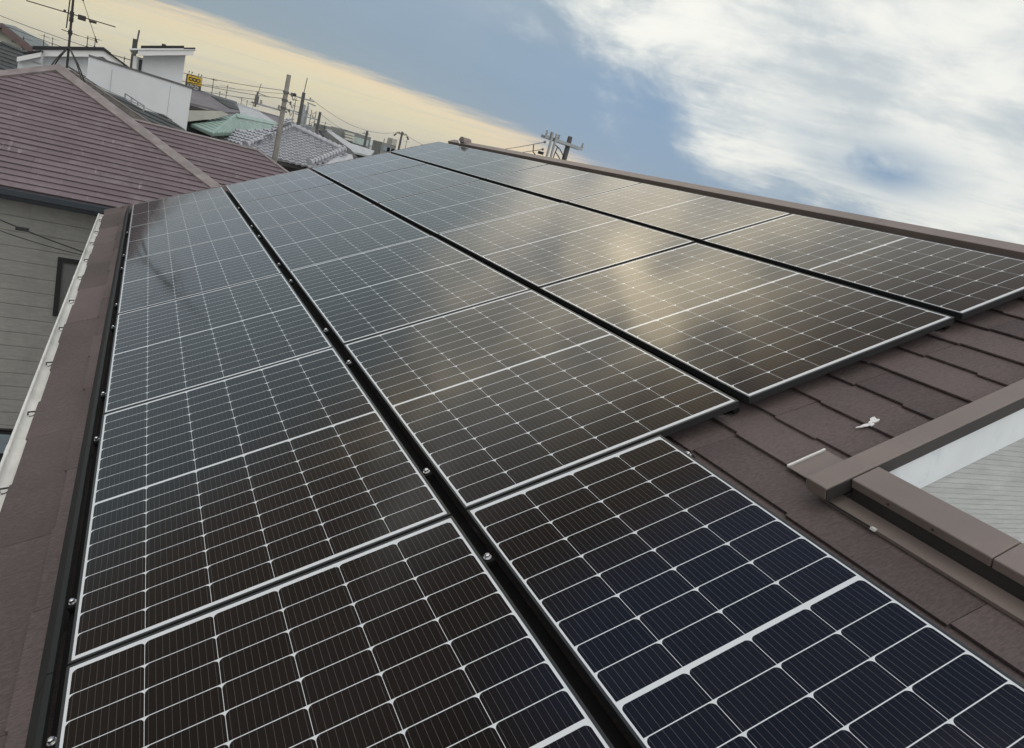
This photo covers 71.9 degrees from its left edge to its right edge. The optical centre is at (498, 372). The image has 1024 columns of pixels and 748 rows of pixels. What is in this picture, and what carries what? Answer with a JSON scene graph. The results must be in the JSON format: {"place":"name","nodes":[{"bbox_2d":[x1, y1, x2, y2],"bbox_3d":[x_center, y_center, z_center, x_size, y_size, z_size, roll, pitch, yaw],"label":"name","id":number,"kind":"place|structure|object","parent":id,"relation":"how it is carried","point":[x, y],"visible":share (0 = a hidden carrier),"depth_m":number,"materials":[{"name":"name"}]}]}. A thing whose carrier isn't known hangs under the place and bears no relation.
{"place":"outdoors","nodes":[
{"label":"outdoors","id":0,"kind":"place"},
{"bbox_2d":[0,41,26,69],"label":"house","id":1,"kind":"structure","parent":0,"point":[9,54],"depth_m":21.55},
{"bbox_2d":[3,23,296,123],"bbox_3d":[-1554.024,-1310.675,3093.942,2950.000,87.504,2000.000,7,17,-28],"label":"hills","id":2,"kind":"structure","parent":0,"point":[34,42],"depth_m":2784.47,"materials":[{"name":"grey"}]},
{"bbox_2d":[129,44,195,83],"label":"rooftop tower","id":3,"kind":"structure","parent":0,"point":[165,61],"depth_m":25.78,"materials":[{"name":"white paint"}]},
{"bbox_2d":[138,59,141,70],"bbox_3d":[-13.030,-11.088,25.640,0.100,0.530,0.030,7,17,-28],"label":"window","id":4,"kind":"structure","parent":3,"relation":"in","point":[140,61],"depth_m":25.61,"materials":[{"name":"black glass"}]},
{"bbox_2d":[238,103,276,122],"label":"pale roof house","id":5,"kind":"structure","parent":0,"point":[248,111],"depth_m":60.15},
{"bbox_2d":[260,111,286,124],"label":"lilac roof house","id":6,"kind":"structure","parent":0,"point":[275,118],"depth_m":67.01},
{"bbox_2d":[300,105,308,127],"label":"antenna tower","id":7,"kind":"structure","parent":0,"point":[304,119],"depth_m":57.08,"materials":[{"name":"metal"}]},
{"bbox_2d":[314,123,370,148],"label":"apartment block","id":8,"kind":"structure","parent":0,"point":[354,138],"depth_m":102.48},
{"bbox_2d":[325,129,373,157],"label":"long grey roof house","id":9,"kind":"structure","parent":0,"point":[359,151],"depth_m":56.84,"materials":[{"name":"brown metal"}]},
{"bbox_2d":[371,137,396,154],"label":"office block","id":10,"kind":"structure","parent":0,"point":[378,147],"depth_m":125.03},
{"bbox_2d":[382,146,395,151],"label":"windows","id":11,"kind":"structure","parent":10,"relation":"in","point":[388,149],"depth_m":124.79,"materials":[{"name":"black glass"}]},
{"bbox_2d":[0,0,1023,244],"label":"sky","id":12,"kind":"structure","parent":0,"point":[905,111],"materials":[{"name":"blue"}]},
{"label":"ground","id":13,"kind":"structure","parent":0,"visible":0},
{"bbox_2d":[0,23,32,50],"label":"cream gable house","id":14,"kind":"structure","parent":13,"relation":"on","point":[9,35],"depth_m":27.11,"materials":[{"name":"red stone"}]},
{"bbox_2d":[17,46,192,129],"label":"white house","id":15,"kind":"structure","parent":13,"relation":"on","point":[102,67],"depth_m":19.06,"materials":[{"name":"paint"}]},
{"bbox_2d":[68,66,185,130],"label":"dark roof house","id":16,"kind":"structure","parent":13,"relation":"on","point":[158,118],"depth_m":18.00,"materials":[{"name":"tile"}]},
{"bbox_2d":[130,30,139,67],"bbox_3d":[-18.772,-12.060,35.481,0.254,9.814,0.203,13,15,-7],"label":"utility pole","id":17,"kind":"object","parent":13,"relation":"on","point":[135,43],"visible":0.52,"depth_m":34.35,"materials":[{"name":"metal"}]},
{"bbox_2d":[0,64,288,461],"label":"maroon house","id":18,"kind":"structure","parent":13,"relation":"on","point":[77,154],"depth_m":11.85,"materials":[{"name":"tile"}]},
{"bbox_2d":[0,430,11,459],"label":"window","id":19,"kind":"structure","parent":18,"relation":"in","point":[5,436],"depth_m":12.15,"materials":[{"name":"black glass"}]},
{"bbox_2d":[0,219,82,254],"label":"service cable","id":20,"kind":"object","parent":18,"relation":"attached to","point":[18,228],"visible":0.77,"depth_m":10.32,"materials":[{"name":"black plastic"}]},
{"bbox_2d":[52,257,79,316],"bbox_3d":[-6.997,-1.383,11.867,0.780,1.000,0.060,7,17,-28],"label":"window","id":21,"kind":"structure","parent":18,"relation":"in","point":[66,267],"depth_m":11.70,"materials":[{"name":"black glass"}]},
{"bbox_2d":[26,0,115,81],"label":"television aerial","id":22,"kind":"object","parent":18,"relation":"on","point":[70,31],"visible":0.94,"depth_m":13.74,"materials":[{"name":"black metal"}]},
{"bbox_2d":[185,71,201,106],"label":"yellow sign","id":23,"kind":"object","parent":13,"relation":"on","point":[191,78],"visible":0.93,"depth_m":83.20,"materials":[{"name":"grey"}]},
{"bbox_2d":[186,89,239,136],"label":"grey roof house","id":24,"kind":"structure","parent":13,"relation":"on","point":[217,106],"depth_m":41.35,"materials":[{"name":"ceramic"}]},
{"bbox_2d":[190,113,277,141],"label":"green roof house","id":25,"kind":"structure","parent":13,"relation":"on","point":[224,126],"depth_m":38.26,"materials":[{"name":"metal"}]},
{"bbox_2d":[251,74,292,161],"bbox_3d":[-10.963,-8.863,32.292,1.631,9.454,0.429,3,19,-39],"label":"utility pole","id":26,"kind":"object","parent":13,"relation":"on","point":[280,121],"visible":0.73,"depth_m":31.69,"materials":[{"name":"concrete"}]},
{"bbox_2d":[0,15,282,90],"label":"power line","id":27,"kind":"object","parent":26,"relation":"attached to","point":[132,60],"visible":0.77,"depth_m":29.93,"materials":[{"name":"black"}]},
{"bbox_2d":[8,27,281,98],"bbox_3d":[-15.713,-13.235,29.986,12.640,0.545,0.020,11,15,-15],"label":"power line","id":28,"kind":"object","parent":26,"relation":"attached to","point":[183,81],"visible":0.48,"depth_m":30.80,"materials":[{"name":"black"}]},
{"bbox_2d":[192,89,254,99],"bbox_3d":[-17.366,-13.642,31.201,13.958,0.476,0.020,16,15,2],"label":"power line","id":29,"kind":"object","parent":26,"relation":"attached to","point":[221,94],"visible":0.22,"depth_m":31.00,"materials":[{"name":"black"}]},
{"bbox_2d":[182,81,281,93],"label":"power line","id":30,"kind":"object","parent":26,"relation":"attached to","point":[237,89],"visible":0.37,"depth_m":45.00,"materials":[{"name":"black"}]},
{"bbox_2d":[211,118,352,171],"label":"tiled house","id":31,"kind":"structure","parent":13,"relation":"on","point":[300,148],"depth_m":38.59,"materials":[{"name":"grey tile"}]},
{"bbox_2d":[287,78,313,124],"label":"utility pole","id":32,"kind":"object","parent":13,"relation":"on","point":[300,113],"visible":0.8,"depth_m":47.60,"materials":[{"name":"concrete"}]},
{"bbox_2d":[295,112,321,134],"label":"utility pole","id":33,"kind":"object","parent":13,"relation":"on","point":[318,123],"visible":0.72,"depth_m":53.94,"materials":[{"name":"metal"}]},
{"bbox_2d":[305,124,323,137],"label":"dark ridge house","id":34,"kind":"structure","parent":13,"relation":"on","point":[311,129],"depth_m":59.99,"materials":[{"name":"ceramic"}]},
{"bbox_2d":[319,130,357,158],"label":"slate wedge house","id":35,"kind":"structure","parent":13,"relation":"on","point":[325,134],"depth_m":52.98,"materials":[{"name":"grey metal"}]},
{"bbox_2d":[362,131,369,147],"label":"utility pole","id":36,"kind":"object","parent":13,"relation":"on","point":[365,139],"visible":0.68,"depth_m":86.79,"materials":[{"name":"metal"}]},
{"bbox_2d":[394,131,408,148],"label":"utility pole","id":37,"kind":"object","parent":13,"relation":"on","point":[400,140],"visible":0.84,"depth_m":75.78,"materials":[{"name":"metal"}]},
{"bbox_2d":[0,137,1023,747],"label":"house","id":38,"kind":"structure","parent":13,"relation":"on","point":[914,497],"depth_m":2.55,"materials":[{"name":"brown stone"}]},
{"bbox_2d":[25,205,129,747],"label":"edge trim","id":39,"kind":"structure","parent":38,"relation":"attached to","point":[38,726],"depth_m":2.39,"materials":[{"name":"black metal"}]},
{"bbox_2d":[51,209,131,735],"bbox_3d":[-2.574,-0.302,4.776,0.066,0.066,10.520,7,17,-28],"label":"mounting rail","id":40,"kind":"object","parent":38,"relation":"attached to","point":[66,652],"visible":0.11,"depth_m":2.46,"materials":[{"name":"black"}]},
{"bbox_2d":[45,735,56,747],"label":"panel clamp","id":41,"kind":"object","parent":40,"relation":"attached to","point":[51,742],"visible":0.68,"depth_m":1.71,"materials":[{"name":"silver metal"}]},
{"bbox_2d":[67,598,76,612],"bbox_3d":[-1.315,0.712,2.183,0.032,0.034,0.040,-18,27,-18],"label":"panel clamp","id":42,"kind":"object","parent":40,"relation":"attached to","point":[71,606],"visible":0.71,"depth_m":2.17,"materials":[{"name":"silver metal"}]},
{"bbox_2d":[93,436,98,445],"bbox_3d":[-1.809,0.304,3.180,0.032,0.034,0.040,-17,26,-17],"label":"panel clamp","id":43,"kind":"object","parent":40,"relation":"attached to","point":[96,441],"visible":0.63,"depth_m":3.17,"materials":[{"name":"black metal"}]},
{"bbox_2d":[100,392,105,399],"bbox_3d":[-2.037,0.114,3.642,0.032,0.034,0.040,-19,29,-21],"label":"panel clamp","id":44,"kind":"object","parent":40,"relation":"attached to","point":[102,395],"visible":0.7,"depth_m":3.63,"materials":[{"name":"silver metal"}]},
{"bbox_2d":[129,187,233,226],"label":"solar panel","id":45,"kind":"object","parent":40,"relation":"on","point":[176,206],"visible":0.79,"depth_m":8.58,"materials":[{"name":"grey"}]},
{"bbox_2d":[125,205,252,259],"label":"solar panel","id":46,"kind":"object","parent":40,"relation":"on","point":[179,232],"visible":0.77,"depth_m":7.10,"materials":[{"name":"grey"}]},
{"bbox_2d":[117,232,281,314],"bbox_3d":[-2.465,-0.854,5.755,1.134,0.031,1.722,-18,27,-19],"label":"solar panel","id":47,"kind":"object","parent":40,"relation":"on","point":[166,276],"visible":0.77,"depth_m":5.61,"materials":[{"name":"grey"}]},
{"bbox_2d":[103,273,332,413],"bbox_3d":[-1.743,-0.255,4.297,1.134,0.030,1.722,-18,27,-19],"label":"solar panel","id":48,"kind":"object","parent":40,"relation":"on","point":[174,346],"visible":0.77,"depth_m":4.11,"materials":[{"name":"grey"}]},
{"bbox_2d":[68,347,450,665],"bbox_3d":[-1.022,0.342,2.837,1.134,0.030,1.722,-18,27,-19],"label":"solar panel","id":49,"kind":"object","parent":40,"relation":"on","point":[210,496],"visible":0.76,"depth_m":2.55,"materials":[{"name":"grey"}]},
{"bbox_2d":[55,516,613,747],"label":"solar panel","id":50,"kind":"object","parent":40,"relation":"on","point":[424,637],"visible":1,"depth_m":1.78,"materials":[{"name":"grey"}]},
{"bbox_2d":[225,191,631,747],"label":"mounting rail","id":51,"kind":"object","parent":38,"relation":"attached to","point":[606,724],"visible":0.33,"depth_m":2.11,"materials":[{"name":"black metal"}]},
{"bbox_2d":[225,169,333,204],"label":"solar panel","id":52,"kind":"object","parent":51,"relation":"on","point":[269,186],"visible":0.83,"depth_m":8.95,"materials":[{"name":"grey"}]},
{"bbox_2d":[239,183,371,231],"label":"solar panel","id":53,"kind":"object","parent":51,"relation":"on","point":[274,211],"visible":0.82,"depth_m":7.48,"materials":[{"name":"grey"}]},
{"bbox_2d":[323,328,329,334],"bbox_3d":[-0.983,-0.236,4.019,0.032,0.034,0.040,-19,28,-19],"label":"panel clamp","id":54,"kind":"object","parent":51,"relation":"attached to","point":[326,331],"visible":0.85,"depth_m":4.01,"materials":[{"name":"silver metal"}]},
{"bbox_2d":[259,204,430,273],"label":"solar panel","id":55,"kind":"object","parent":51,"relation":"on","point":[316,240],"visible":0.77,"depth_m":6.01,"materials":[{"name":"grey"}]},
{"bbox_2d":[346,360,353,367],"bbox_3d":[-0.755,-0.047,3.558,0.032,0.034,0.040,-18,28,-19],"label":"panel clamp","id":56,"kind":"object","parent":51,"relation":"attached to","point":[349,363],"visible":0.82,"depth_m":3.55,"materials":[{"name":"silver metal"}]},
{"bbox_2d":[289,235,530,347],"bbox_3d":[-0.680,-0.607,4.678,1.134,0.032,1.722,-18,27,-19],"label":"solar panel","id":57,"kind":"object","parent":51,"relation":"on","point":[356,297],"visible":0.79,"depth_m":4.50,"materials":[{"name":"grey"}]},
{"bbox_2d":[421,468,432,479],"bbox_3d":[-0.262,0.362,2.561,0.032,0.034,0.040,-19,28,-21],"label":"panel clamp","id":58,"kind":"object","parent":51,"relation":"attached to","point":[427,473],"visible":0.79,"depth_m":2.55,"materials":[{"name":"silver metal"}]},
{"bbox_2d":[481,552,495,566],"bbox_3d":[-0.033,0.551,2.099,0.032,0.034,0.040,-19,28,-20],"label":"panel clamp","id":59,"kind":"object","parent":51,"relation":"attached to","point":[488,559],"visible":0.77,"depth_m":2.09,"materials":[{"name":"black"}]},
{"bbox_2d":[344,289,738,515],"bbox_3d":[0.042,-0.009,3.220,1.134,0.030,1.722,-18,27,-19],"label":"solar panel","id":60,"kind":"object","parent":51,"relation":"on","point":[490,401],"visible":0.91,"depth_m":2.96,"materials":[{"name":"grey"}]},
{"bbox_2d":[856,417,879,427],"bbox_3d":[1.348,0.187,2.574,0.101,0.050,0.034,4,19,-37],"label":"sealant dab","id":61,"kind":"object","parent":38,"relation":"on","point":[872,421],"visible":1,"depth_m":2.57,"materials":[{"name":"white"}]},
{"bbox_2d":[533,130,583,159],"bbox_3d":[1.047,-4.249,27.042,2.025,9.642,0.425,7,17,-28],"label":"power pole","id":62,"kind":"object","parent":13,"relation":"on","point":[567,144],"visible":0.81,"depth_m":25.81,"materials":[{"name":"metal"}]},
{"bbox_3d":[-0.867,-1.327,6.371,0.065,0.049,8.550,7,17,-28],"label":"mounting rail","id":63,"kind":"object","parent":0,"visible":0},
{"bbox_2d":[729,408,739,413],"bbox_3d":[0.914,0.136,2.759,0.032,0.034,0.040,-18,27,-18],"label":"panel clamp","id":64,"kind":"object","parent":63,"relation":"attached to","point":[736,410],"visible":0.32,"depth_m":2.75,"materials":[{"name":"black metal"}]},
{"bbox_3d":[0.933,-1.903,6.984,0.033,0.034,8.620,7,17,-28],"label":"mounting rail","id":65,"kind":"object","parent":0,"visible":0},
{"bbox_2d":[485,164,639,203],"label":"solar panel","id":66,"kind":"object","parent":65,"relation":"attached to","point":[559,184],"visible":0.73,"depth_m":6.71,"materials":[{"name":"grey"}]},
{"bbox_2d":[567,183,791,243],"bbox_3d":[1.282,-1.251,5.385,0.763,0.030,1.722,-18,27,-19],"label":"solar panel","id":67,"kind":"object","parent":65,"relation":"attached to","point":[697,218],"visible":0.79,"depth_m":5.22,"materials":[{"name":"grey"}]},
{"bbox_2d":[702,214,1023,319],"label":"solar panel","id":68,"kind":"object","parent":65,"relation":"attached to","point":[960,283],"visible":0.97,"depth_m":3.73,"materials":[{"name":"grey"}]},
{"bbox_3d":[0.197,-1.678,6.754,0.065,0.049,8.550,7,17,-28],"label":"mounting rail","id":69,"kind":"object","parent":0,"visible":0},
{"bbox_2d":[311,152,425,183],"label":"solar panel","id":70,"kind":"object","parent":69,"relation":"attached to","point":[338,172],"visible":0.88,"depth_m":9.34,"materials":[{"name":"grey"}]},
{"bbox_2d":[339,164,479,205],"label":"solar panel","id":71,"kind":"object","parent":69,"relation":"attached to","point":[376,189],"visible":0.87,"depth_m":7.86,"materials":[{"name":"grey"}]},
{"bbox_2d":[391,142,482,164],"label":"solar panel","id":72,"kind":"object","parent":69,"relation":"on","point":[431,152],"visible":0.85,"depth_m":9.67,"materials":[{"name":"grey"}]},
{"bbox_2d":[378,180,558,236],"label":"solar panel","id":73,"kind":"object","parent":69,"relation":"attached to","point":[437,212],"visible":0.82,"depth_m":6.39,"materials":[{"name":"grey"}]},
{"bbox_2d":[430,151,546,180],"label":"solar panel","id":74,"kind":"object","parent":69,"relation":"on","point":[482,165],"visible":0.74,"depth_m":8.19,"materials":[{"name":"grey"}]},
{"bbox_2d":[438,203,693,290],"bbox_3d":[0.385,-0.957,5.062,1.134,0.030,1.722,-18,27,-19],"label":"solar panel","id":75,"kind":"object","parent":69,"relation":"attached to","point":[536,249],"visible":0.94,"depth_m":4.88,"materials":[{"name":"grey"}]},
{"bbox_2d":[539,242,954,403],"bbox_3d":[1.107,-0.356,3.604,1.134,0.032,1.722,-18,27,-19],"label":"solar panel","id":76,"kind":"object","parent":69,"relation":"attached to","point":[746,329],"visible":1,"depth_m":3.35,"materials":[{"name":"grey"}]},
{"bbox_3d":[0.977,0.600,1.821,0.038,0.036,1.670,7,17,-28],"label":"mounting rail","id":77,"kind":"object","parent":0,"visible":0},
{"bbox_2d":[466,435,1023,747],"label":"solar panel","id":78,"kind":"object","parent":77,"relation":"attached to","point":[676,596],"visible":1,"depth_m":1.73,"materials":[{"name":"grey"}]}
]}

